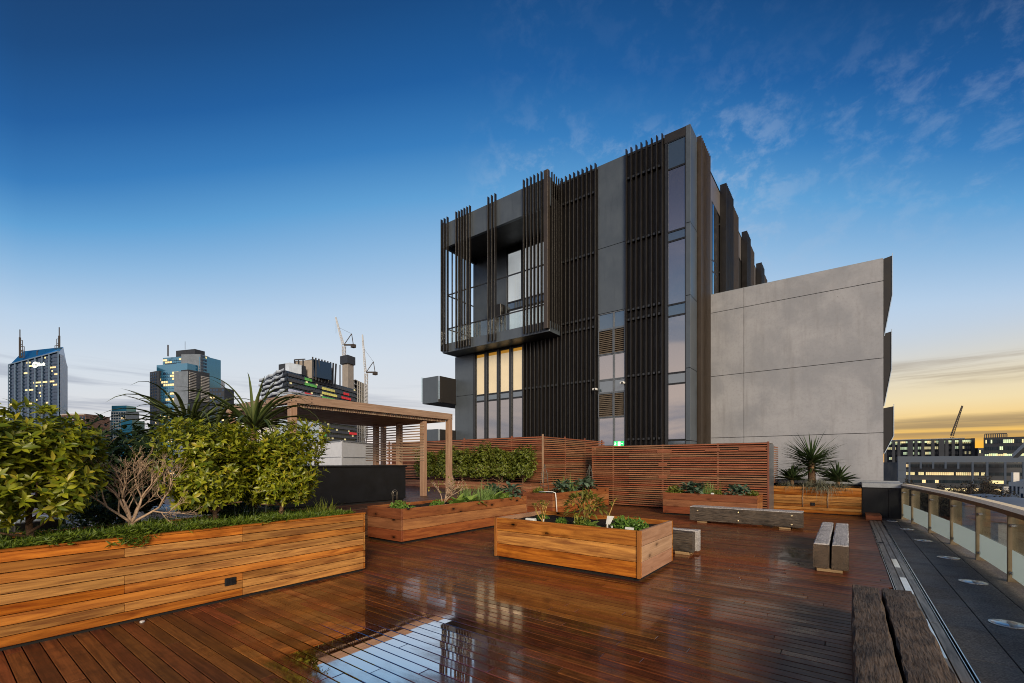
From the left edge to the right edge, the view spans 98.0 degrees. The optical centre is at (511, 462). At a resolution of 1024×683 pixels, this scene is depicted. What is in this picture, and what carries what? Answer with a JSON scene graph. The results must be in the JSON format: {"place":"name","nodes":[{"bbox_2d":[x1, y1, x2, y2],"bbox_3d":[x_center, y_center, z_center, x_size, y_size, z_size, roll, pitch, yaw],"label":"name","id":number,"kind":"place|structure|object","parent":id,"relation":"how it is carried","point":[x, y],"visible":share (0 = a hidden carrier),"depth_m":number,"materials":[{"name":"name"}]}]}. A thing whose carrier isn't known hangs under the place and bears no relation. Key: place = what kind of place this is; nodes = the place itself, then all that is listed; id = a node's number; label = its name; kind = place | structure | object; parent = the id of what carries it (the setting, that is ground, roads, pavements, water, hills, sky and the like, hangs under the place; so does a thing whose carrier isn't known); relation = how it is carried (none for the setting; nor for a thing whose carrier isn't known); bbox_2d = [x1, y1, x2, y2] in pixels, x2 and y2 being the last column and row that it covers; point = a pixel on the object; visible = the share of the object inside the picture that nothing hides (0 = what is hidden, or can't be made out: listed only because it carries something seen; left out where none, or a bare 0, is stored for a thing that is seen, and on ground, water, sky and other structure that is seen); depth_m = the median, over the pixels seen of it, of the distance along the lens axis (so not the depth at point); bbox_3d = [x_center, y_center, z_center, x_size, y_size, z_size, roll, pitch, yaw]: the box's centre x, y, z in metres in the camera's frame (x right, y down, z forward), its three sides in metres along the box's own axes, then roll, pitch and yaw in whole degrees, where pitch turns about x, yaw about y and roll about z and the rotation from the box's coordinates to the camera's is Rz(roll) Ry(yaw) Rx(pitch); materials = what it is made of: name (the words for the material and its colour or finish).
{"place":"outdoors","nodes":[
{"label":"outdoors","id":0,"kind":"place"},
{"bbox_2d":[8,327,67,454],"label":"bank tower","id":1,"kind":"structure","parent":0,"point":[39,377],"depth_m":532.91,"materials":[{"name":"blue glass"}]},
{"bbox_2d":[110,405,144,455],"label":"slim tower","id":2,"kind":"structure","parent":0,"point":[115,419],"depth_m":598.78,"materials":[{"name":"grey glass"}]},
{"bbox_2d":[150,345,220,482],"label":"glass tower","id":3,"kind":"structure","parent":0,"point":[186,369],"depth_m":560.78,"materials":[{"name":"blue"}]},
{"bbox_2d":[210,388,233,422],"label":"dark block","id":4,"kind":"structure","parent":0,"point":[224,393],"depth_m":520.00,"materials":[{"name":"grey glass"}]},
{"bbox_2d":[258,357,356,441],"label":"colourful block","id":5,"kind":"structure","parent":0,"point":[317,377],"depth_m":286.16,"materials":[{"name":"grey"}]},
{"bbox_2d":[21,486,595,535],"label":"raised deck","id":6,"kind":"structure","parent":0,"point":[412,493],"depth_m":12.23,"materials":[{"name":"wood"}]},
{"bbox_2d":[0,515,58,531],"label":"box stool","id":7,"kind":"object","parent":6,"relation":"on","point":[46,526],"visible":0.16,"depth_m":5.39,"materials":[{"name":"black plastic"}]},
{"bbox_2d":[43,500,133,529],"bbox_3d":[-5.386,0.709,5.705,0.719,0.488,0.893,0,0,37],"label":"dark bush","id":8,"kind":"object","parent":6,"relation":"on","point":[97,509],"visible":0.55,"depth_m":5.69,"materials":[{"name":"green plant"}]},
{"bbox_2d":[70,430,168,523],"bbox_3d":[-5.667,0.269,6.429,1.284,1.486,1.194,0,0,37],"label":"dark bush","id":9,"kind":"object","parent":6,"relation":"on","point":[112,497],"visible":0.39,"depth_m":6.27,"materials":[{"name":"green plant"}]},
{"bbox_2d":[81,413,177,506],"bbox_3d":[-6.208,0.125,7.162,1.687,1.780,1.507,0,0,37],"label":"dark bush","id":10,"kind":"object","parent":6,"relation":"on","point":[120,432],"visible":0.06,"depth_m":6.98,"materials":[{"name":"green plant"}]},
{"bbox_2d":[132,504,218,521],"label":"bench slab","id":11,"kind":"structure","parent":6,"relation":"on","point":[161,516],"depth_m":6.88,"materials":[{"name":"white paint"}]},
{"bbox_2d":[102,381,271,460],"bbox_3d":[-5.345,-0.243,7.635,3.069,2.486,2.777,0,0,37],"label":"tree aloe","id":12,"kind":"object","parent":6,"relation":"on","point":[196,406],"visible":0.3,"depth_m":7.12,"materials":[{"name":"green plant"}]},
{"bbox_2d":[118,396,282,454],"bbox_3d":[-5.031,-0.097,7.513,2.308,2.196,2.424,0,0,37],"label":"tree aloe","id":13,"kind":"object","parent":6,"relation":"on","point":[186,416],"visible":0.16,"depth_m":7.06,"materials":[{"name":"green plant"}]},
{"bbox_2d":[167,464,243,514],"bbox_3d":[-4.745,0.446,6.970,1.204,1.139,0.988,0,0,37],"label":"dark bush","id":14,"kind":"object","parent":6,"relation":"on","point":[186,511],"visible":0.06,"depth_m":6.80,"materials":[{"name":"green plant"}]},
{"bbox_2d":[177,374,329,510],"bbox_3d":[-4.359,-0.328,7.502,2.212,2.658,2.379,0,0,37],"label":"tree aloe","id":15,"kind":"object","parent":6,"relation":"on","point":[257,416],"visible":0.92,"depth_m":7.43,"materials":[{"name":"green plant"}]},
{"bbox_2d":[258,465,406,510],"bbox_3d":[-4.101,0.520,10.478,0.810,0.920,3.480,0,0,37],"label":"counter","id":16,"kind":"object","parent":6,"relation":"on","point":[352,484],"visible":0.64,"depth_m":10.45,"materials":[{"name":"black"}]},
{"bbox_2d":[226,394,451,495],"bbox_3d":[-4.724,-0.270,12.848,3.406,2.500,5.060,0,0,37],"label":"pergola","id":17,"kind":"object","parent":6,"relation":"on","point":[375,416],"visible":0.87,"depth_m":13.11,"materials":[{"name":"wood"}]},
{"bbox_2d":[387,434,604,488],"bbox_3d":[-0.899,-0.018,20.312,8.748,1.995,5.008,0,0,37],"label":"slat screen","id":18,"kind":"object","parent":6,"relation":"on","point":[565,457],"visible":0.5,"depth_m":17.33,"materials":[{"name":"wood"}]},
{"bbox_2d":[406,479,595,491],"bbox_3d":[-0.268,1.152,19.200,6.496,0.896,5.631,0,0,37],"label":"hedge planter","id":19,"kind":"object","parent":6,"relation":"on","point":[527,486],"visible":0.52,"depth_m":16.52,"materials":[{"name":"wood"}]},
{"bbox_2d":[412,448,436,477],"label":"hedge bush","id":20,"kind":"object","parent":19,"relation":"on","point":[431,469],"visible":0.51,"depth_m":18.53,"materials":[{"name":"green plant"}]},
{"bbox_2d":[434,445,457,480],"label":"hedge bush","id":21,"kind":"object","parent":19,"relation":"on","point":[440,465],"visible":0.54,"depth_m":17.82,"materials":[{"name":"green plant"}]},
{"bbox_2d":[452,448,474,480],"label":"hedge bush","id":22,"kind":"object","parent":19,"relation":"on","point":[460,466],"visible":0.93,"depth_m":17.18,"materials":[{"name":"green plant"}]},
{"bbox_2d":[466,440,492,481],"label":"hedge bush","id":23,"kind":"object","parent":19,"relation":"on","point":[480,463],"visible":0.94,"depth_m":16.62,"materials":[{"name":"green plant"}]},
{"bbox_2d":[488,445,512,482],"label":"hedge bush","id":24,"kind":"object","parent":19,"relation":"on","point":[499,465],"visible":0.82,"depth_m":16.08,"materials":[{"name":"green plant"}]},
{"bbox_2d":[506,443,537,482],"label":"hedge bush","id":25,"kind":"object","parent":19,"relation":"on","point":[522,462],"visible":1,"depth_m":15.49,"materials":[{"name":"green plant"}]},
{"bbox_2d":[354,379,366,442],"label":"unfinished building","id":26,"kind":"structure","parent":0,"point":[359,387],"depth_m":399.45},
{"bbox_2d":[362,334,377,437],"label":"tower crane","id":27,"kind":"object","parent":26,"relation":"attached to","point":[374,372],"visible":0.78,"depth_m":399.74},
{"bbox_2d":[0,505,892,682],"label":"timber deck","id":28,"kind":"structure","parent":0,"point":[735,603],"depth_m":4.38,"materials":[{"name":"wood"}]},
{"bbox_2d":[0,507,365,650],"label":"long planter","id":29,"kind":"object","parent":28,"relation":"on","point":[57,591],"visible":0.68,"depth_m":4.64,"materials":[{"name":"brown wood"}]},
{"bbox_2d":[0,396,117,537],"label":"laurel shrub","id":30,"kind":"object","parent":29,"relation":"on","point":[61,443],"visible":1,"depth_m":4.23,"materials":[{"name":"green plant"}]},
{"bbox_2d":[48,434,203,524],"bbox_3d":[-4.248,0.240,4.917,0.863,1.129,1.305,0,0,37],"label":"bare shrub","id":31,"kind":"object","parent":29,"relation":"on","point":[126,509],"visible":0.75,"depth_m":4.98,"materials":[{"name":"brown plant"}]},
{"bbox_2d":[0,506,355,550],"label":"ground cover","id":32,"kind":"object","parent":29,"relation":"on","point":[137,529],"visible":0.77,"depth_m":4.74,"materials":[{"name":"green plant"}]},
{"bbox_2d":[142,416,265,519],"bbox_3d":[-3.820,0.124,5.657,1.092,1.415,1.365,0,0,37],"label":"laurel shrub","id":33,"kind":"object","parent":29,"relation":"on","point":[216,471],"visible":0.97,"depth_m":5.40,"materials":[{"name":"green plant"}]},
{"bbox_2d":[195,499,289,519],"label":"strap plant","id":34,"kind":"object","parent":29,"relation":"on","point":[245,513],"visible":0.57,"depth_m":6.14,"materials":[{"name":"green plant"}]},
{"bbox_2d":[238,417,332,513],"bbox_3d":[-3.277,0.072,6.401,1.262,1.522,1.124,0,0,37],"label":"laurel shrub","id":35,"kind":"object","parent":29,"relation":"on","point":[283,475],"visible":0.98,"depth_m":6.13,"materials":[{"name":"green plant"}]},
{"bbox_2d":[295,498,339,512],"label":"strap plant","id":36,"kind":"object","parent":29,"relation":"on","point":[321,508],"visible":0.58,"depth_m":6.69,"materials":[{"name":"green plant"}]},
{"bbox_2d":[367,494,526,543],"bbox_3d":[-1.311,1.252,10.750,1.102,0.697,4.293,0,0,37],"label":"planter box","id":37,"kind":"object","parent":28,"relation":"on","point":[422,520],"visible":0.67,"depth_m":9.52,"materials":[{"name":"wood"}]},
{"bbox_2d":[427,472,467,503],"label":"dry shrub","id":38,"kind":"object","parent":37,"relation":"on","point":[452,486],"visible":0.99,"depth_m":10.39,"materials":[{"name":"brown plant"}]},
{"bbox_2d":[472,483,498,499],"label":"leek clump","id":39,"kind":"object","parent":37,"relation":"on","point":[483,496],"visible":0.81,"depth_m":11.02,"materials":[{"name":"green plant"}]},
{"bbox_2d":[502,481,524,499],"bbox_3d":[-0.032,0.750,12.039,0.776,0.491,0.748,0,0,37],"label":"kale","id":40,"kind":"object","parent":37,"relation":"on","point":[510,488],"visible":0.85,"depth_m":11.94,"materials":[{"name":"green plant"}]},
{"bbox_2d":[523,487,608,511],"bbox_3d":[1.950,1.256,15.142,1.080,0.687,3.953,0,0,37],"label":"planter box","id":41,"kind":"object","parent":28,"relation":"on","point":[532,497],"visible":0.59,"depth_m":13.75,"materials":[{"name":"wood"}]},
{"bbox_2d":[551,479,570,491],"bbox_3d":[1.602,0.755,14.437,0.690,0.497,0.694,0,0,37],"label":"kale","id":42,"kind":"object","parent":41,"relation":"on","point":[564,484],"visible":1,"depth_m":14.33,"materials":[{"name":"green plant"}]},
{"bbox_2d":[574,475,593,489],"bbox_3d":[2.482,0.701,15.534,0.761,0.596,0.851,0,0,-37],"label":"kale","id":43,"kind":"object","parent":41,"relation":"on","point":[585,481],"visible":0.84,"depth_m":15.40,"materials":[{"name":"green plant"}]},
{"bbox_2d":[494,510,672,580],"bbox_3d":[1.125,1.255,7.237,2.505,0.690,1.401,0,0,37],"label":"planter box","id":44,"kind":"object","parent":28,"relation":"on","point":[622,553],"visible":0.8,"depth_m":6.61,"materials":[{"name":"wood"}]},
{"bbox_2d":[532,499,549,521],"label":"yellow shrub","id":45,"kind":"object","parent":44,"relation":"on","point":[543,504],"visible":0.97,"depth_m":7.39,"materials":[{"name":"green plant"}]},
{"bbox_2d":[563,488,607,519],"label":"leafy herb","id":46,"kind":"object","parent":44,"relation":"on","point":[584,495],"visible":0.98,"depth_m":7.12,"materials":[{"name":"green plant"}]},
{"bbox_2d":[610,515,632,527],"bbox_3d":[1.713,0.907,6.854,0.404,0.211,0.381,0,0,37],"label":"parsley","id":47,"kind":"object","parent":44,"relation":"on","point":[619,521],"visible":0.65,"depth_m":6.81,"materials":[{"name":"green plant"}]},
{"bbox_2d":[620,516,648,529],"bbox_3d":[1.829,0.903,6.571,0.432,0.232,0.447,0,0,37],"label":"parsley","id":48,"kind":"object","parent":44,"relation":"on","point":[635,524],"visible":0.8,"depth_m":6.53,"materials":[{"name":"green plant"}]},
{"bbox_2d":[592,441,777,508],"bbox_3d":[6.215,0.472,16.423,5.995,2.255,2.473,0,0,37],"label":"slat screen","id":49,"kind":"object","parent":28,"relation":"on","point":[641,475],"visible":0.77,"depth_m":15.37,"materials":[{"name":"wood"}]},
{"bbox_2d":[673,528,700,554],"bbox_3d":[2.235,1.391,8.529,2.525,0.417,0.390,0,0,37],"label":"sleeper bench","id":50,"kind":"object","parent":28,"relation":"on","point":[686,541],"visible":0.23,"depth_m":7.77,"materials":[{"name":"wood"}]},
{"bbox_2d":[663,491,762,515],"bbox_3d":[6.054,1.262,13.520,2.608,0.677,1.012,0,0,37],"label":"planter box","id":51,"kind":"object","parent":28,"relation":"on","point":[678,503],"visible":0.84,"depth_m":13.22,"materials":[{"name":"wood"}]},
{"bbox_2d":[690,505,803,528],"bbox_3d":[5.987,1.386,11.486,2.570,0.425,0.551,0,0,37],"label":"sleeper bench","id":52,"kind":"object","parent":28,"relation":"on","point":[785,519],"visible":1,"depth_m":11.22,"materials":[{"name":"grey wood"}]},
{"bbox_2d":[774,485,861,515],"bbox_3d":[9.873,1.182,14.484,2.337,0.836,1.183,0,0,37],"label":"planter box","id":53,"kind":"object","parent":28,"relation":"on","point":[847,502],"visible":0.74,"depth_m":13.94,"materials":[{"name":"brown wood"}]},
{"bbox_2d":[775,464,812,485],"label":"agave","id":54,"kind":"object","parent":53,"relation":"on","point":[789,475],"visible":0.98,"depth_m":14.54,"materials":[{"name":"green plant"}]},
{"bbox_2d":[779,433,846,483],"bbox_3d":[9.777,-0.143,14.472,1.952,1.942,1.966,0,0,37],"label":"yucca","id":55,"kind":"object","parent":53,"relation":"on","point":[812,462],"visible":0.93,"depth_m":14.40,"materials":[{"name":"green plant"}]},
{"bbox_2d":[800,476,844,498],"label":"grass tuft","id":56,"kind":"object","parent":53,"relation":"on","point":[819,486],"visible":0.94,"depth_m":13.84,"materials":[{"name":"green plant"}]},
{"bbox_2d":[817,460,859,485],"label":"agave","id":57,"kind":"object","parent":53,"relation":"on","point":[839,475],"visible":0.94,"depth_m":13.84,"materials":[{"name":"green plant"}]},
{"bbox_2d":[813,522,848,573],"bbox_3d":[5.520,1.391,7.654,0.435,0.417,2.936,0,0,37],"label":"sleeper bench","id":58,"kind":"object","parent":28,"relation":"on","point":[829,542],"visible":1,"depth_m":6.57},
{"bbox_2d":[774,479,902,518],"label":"parapet wall","id":59,"kind":"structure","parent":28,"relation":"on","point":[883,498],"depth_m":13.06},
{"bbox_2d":[851,584,957,682],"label":"sleeper bench","id":60,"kind":"object","parent":28,"relation":"on","point":[894,639],"visible":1,"depth_m":3.01,"materials":[{"name":"wood"}]},
{"bbox_2d":[0,0,1023,463],"label":"sky","id":61,"kind":"structure","parent":0,"point":[230,181],"materials":[{"name":"blue"}]},
{"bbox_2d":[422,124,766,445],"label":"apartment building","id":62,"kind":"structure","parent":0,"point":[605,279],"depth_m":23.30,"materials":[{"name":"brown metal"}]},
{"bbox_2d":[476,353,484,395],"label":"window","id":63,"kind":"structure","parent":62,"relation":"in","point":[480,358],"depth_m":27.80,"materials":[{"name":"beige glass"}]},
{"bbox_2d":[476,401,484,438],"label":"window","id":64,"kind":"structure","parent":62,"relation":"in","point":[480,406],"depth_m":27.76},
{"bbox_2d":[488,351,496,393],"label":"window","id":65,"kind":"structure","parent":62,"relation":"in","point":[492,356],"depth_m":27.22,"materials":[{"name":"beige glass"}]},
{"bbox_2d":[488,400,496,437],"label":"window","id":66,"kind":"structure","parent":62,"relation":"in","point":[492,404],"depth_m":27.17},
{"bbox_2d":[500,348,508,392],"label":"window","id":67,"kind":"structure","parent":62,"relation":"in","point":[504,353],"depth_m":26.66,"materials":[{"name":"beige glass"}]},
{"bbox_2d":[500,398,508,437],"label":"window","id":68,"kind":"structure","parent":62,"relation":"in","point":[504,403],"depth_m":26.61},
{"bbox_2d":[507,248,521,302],"bbox_3d":[0.167,-11.850,28.301,1.170,3.220,0.080,0,0,37],"label":"window","id":69,"kind":"structure","parent":62,"relation":"in","point":[514,258],"depth_m":28.34,"materials":[{"name":"grey glass"}]},
{"bbox_2d":[508,307,522,329],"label":"window","id":70,"kind":"structure","parent":62,"relation":"in","point":[515,320],"depth_m":28.30,"materials":[{"name":"white glass"}]},
{"bbox_2d":[512,346,521,390],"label":"window","id":71,"kind":"structure","parent":62,"relation":"in","point":[516,351],"depth_m":26.08,"materials":[{"name":"beige glass"}]},
{"bbox_2d":[512,397,521,436],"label":"window","id":72,"kind":"structure","parent":62,"relation":"in","point":[516,402],"depth_m":26.04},
{"bbox_2d":[507,294,543,310],"bbox_3d":[0.866,-10.010,27.775,2.900,0.480,0.080,0,0,37],"label":"window","id":73,"kind":"structure","parent":62,"relation":"in","point":[516,304],"depth_m":28.11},
{"bbox_2d":[522,240,543,298],"bbox_3d":[1.346,-11.850,27.414,1.720,3.220,0.080,0,0,37],"label":"window","id":74,"kind":"structure","parent":62,"relation":"in","point":[543,240],"depth_m":27.52,"materials":[{"name":"grey glass"}]},
{"bbox_2d":[525,302,543,325],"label":"window","id":75,"kind":"structure","parent":62,"relation":"in","point":[543,302],"depth_m":27.51,"materials":[{"name":"grey glass"}]},
{"bbox_2d":[598,312,613,330],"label":"window","id":76,"kind":"structure","parent":62,"relation":"in","point":[605,321],"depth_m":22.66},
{"bbox_2d":[598,353,613,380],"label":"window","id":77,"kind":"structure","parent":62,"relation":"in","point":[605,363],"depth_m":22.66,"materials":[{"name":"glass"}]},
{"bbox_2d":[598,379,613,393],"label":"window","id":78,"kind":"structure","parent":62,"relation":"in","point":[605,386],"depth_m":22.66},
{"bbox_2d":[598,417,613,445],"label":"window","id":79,"kind":"structure","parent":62,"relation":"in","point":[605,426],"depth_m":22.66,"materials":[{"name":"glass"}]},
{"bbox_2d":[614,309,624,327],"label":"window","id":80,"kind":"structure","parent":62,"relation":"in","point":[619,316],"depth_m":22.24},
{"bbox_2d":[614,352,624,378],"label":"window","id":81,"kind":"structure","parent":62,"relation":"in","point":[619,358],"depth_m":22.24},
{"bbox_2d":[614,378,624,391],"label":"window","id":82,"kind":"structure","parent":62,"relation":"in","point":[618,387],"depth_m":22.24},
{"bbox_2d":[614,416,624,445],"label":"window","id":83,"kind":"structure","parent":62,"relation":"in","point":[619,422],"depth_m":22.24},
{"bbox_2d":[667,135,685,169],"bbox_3d":[7.607,-14.300,20.567,0.830,1.270,0.080,0,0,37],"label":"window","id":84,"kind":"structure","parent":62,"relation":"in","point":[676,149],"depth_m":20.57,"materials":[{"name":"glass"}]},
{"bbox_2d":[667,163,685,232],"bbox_3d":[7.607,-12.200,20.567,0.830,2.910,0.080,0,0,37],"label":"window","id":85,"kind":"structure","parent":62,"relation":"in","point":[676,176],"depth_m":20.57,"materials":[{"name":"glass"}]},
{"bbox_2d":[667,227,685,241],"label":"window","id":86,"kind":"structure","parent":62,"relation":"in","point":[680,233],"depth_m":20.57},
{"bbox_2d":[667,237,685,304],"bbox_3d":[7.607,-8.815,20.567,0.830,2.940,0.080,0,0,37],"label":"window","id":87,"kind":"structure","parent":62,"relation":"in","point":[676,249],"depth_m":20.57,"materials":[{"name":"glass"}]},
{"bbox_2d":[667,302,685,316],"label":"window","id":88,"kind":"structure","parent":62,"relation":"in","point":[680,308],"depth_m":20.57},
{"bbox_2d":[667,313,685,373],"bbox_3d":[7.607,-5.485,20.567,0.830,2.640,0.080,0,0,37],"label":"window","id":89,"kind":"structure","parent":62,"relation":"in","point":[676,325],"depth_m":20.57,"materials":[{"name":"glass"}]},
{"bbox_2d":[667,372,685,383],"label":"window","id":90,"kind":"structure","parent":62,"relation":"in","point":[680,377],"depth_m":20.57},
{"bbox_2d":[667,383,685,439],"bbox_3d":[7.607,-2.360,20.567,0.830,2.590,0.080,0,0,37],"label":"window","id":91,"kind":"structure","parent":62,"relation":"in","point":[676,393],"depth_m":20.57,"materials":[{"name":"glass"}]},
{"bbox_2d":[712,202,716,265],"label":"flank window","id":92,"kind":"structure","parent":62,"relation":"in","point":[714,212],"depth_m":23.94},
{"bbox_2d":[711,253,893,480],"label":"concrete building","id":93,"kind":"structure","parent":0,"point":[807,355],"depth_m":20.71,"materials":[{"name":"grey concrete"}]},
{"bbox_2d":[884,438,977,461],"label":"office block","id":94,"kind":"structure","parent":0,"point":[937,447],"depth_m":283.30,"materials":[{"name":"grey glass"}]},
{"bbox_2d":[882,518,1023,682],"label":"paving","id":95,"kind":"structure","parent":0,"point":[992,653],"depth_m":5.25,"materials":[{"name":"concrete"}]},
{"bbox_2d":[988,619,1023,629],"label":"ground light","id":96,"kind":"object","parent":95,"relation":"on","point":[1008,624],"visible":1,"depth_m":4.41,"materials":[{"name":"metal"}]},
{"bbox_2d":[884,443,1023,517],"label":"portal building","id":97,"kind":"structure","parent":0,"point":[931,471],"depth_m":164.99,"materials":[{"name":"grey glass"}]},
{"bbox_2d":[966,510,1006,546],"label":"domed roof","id":98,"kind":"structure","parent":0,"point":[998,527],"depth_m":54.78,"materials":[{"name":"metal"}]},
{"bbox_2d":[984,433,1023,455],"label":"office block","id":99,"kind":"structure","parent":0,"point":[1004,445],"depth_m":256.82,"materials":[{"name":"grey glass"}]},
{"bbox_2d":[1009,472,1022,497],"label":"white house","id":100,"kind":"structure","parent":0,"point":[1015,483],"depth_m":93.67,"materials":[{"name":"metal"}]},
{"label":"ground","id":101,"kind":"structure","parent":0,"visible":0},
{"bbox_2d":[60,414,109,436],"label":"brick block","id":102,"kind":"structure","parent":101,"relation":"on","point":[96,424],"depth_m":337.17,"materials":[{"name":"brown brick"}]},
{"bbox_2d":[277,391,320,464],"bbox_3d":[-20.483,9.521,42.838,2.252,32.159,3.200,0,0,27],"label":"building","id":103,"kind":"structure","parent":101,"relation":"on","point":[298,422],"depth_m":42.10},
{"bbox_2d":[340,355,354,388],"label":"tower","id":104,"kind":"structure","parent":101,"relation":"on","point":[347,362],"depth_m":378.43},
{"bbox_2d":[335,317,355,355],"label":"tower crane","id":105,"kind":"object","parent":104,"relation":"on","point":[353,345],"visible":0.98,"depth_m":379.71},
{"bbox_2d":[920,501,949,520],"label":"street tree","id":106,"kind":"object","parent":101,"relation":"on","point":[942,513],"visible":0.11,"depth_m":84.78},
{"bbox_2d":[948,479,995,494],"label":"street tree","id":107,"kind":"object","parent":101,"relation":"on","point":[981,492],"visible":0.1,"depth_m":95.17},
{"bbox_2d":[962,497,1023,528],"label":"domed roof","id":108,"kind":"structure","parent":101,"relation":"on","point":[968,509],"depth_m":74.22,"materials":[{"name":"metal"}]},
{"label":"paving bed","id":109,"kind":"structure","parent":0,"visible":0},
{"bbox_2d":[868,520,980,682],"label":"drain channel","id":110,"kind":"object","parent":109,"relation":"on","point":[901,575],"visible":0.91,"depth_m":5.42,"materials":[{"name":"steel"}]},
{"bbox_2d":[901,484,1023,585],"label":"balustrade","id":111,"kind":"object","parent":109,"relation":"on","point":[1008,560],"visible":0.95,"depth_m":7.38,"materials":[{"name":"glass"}]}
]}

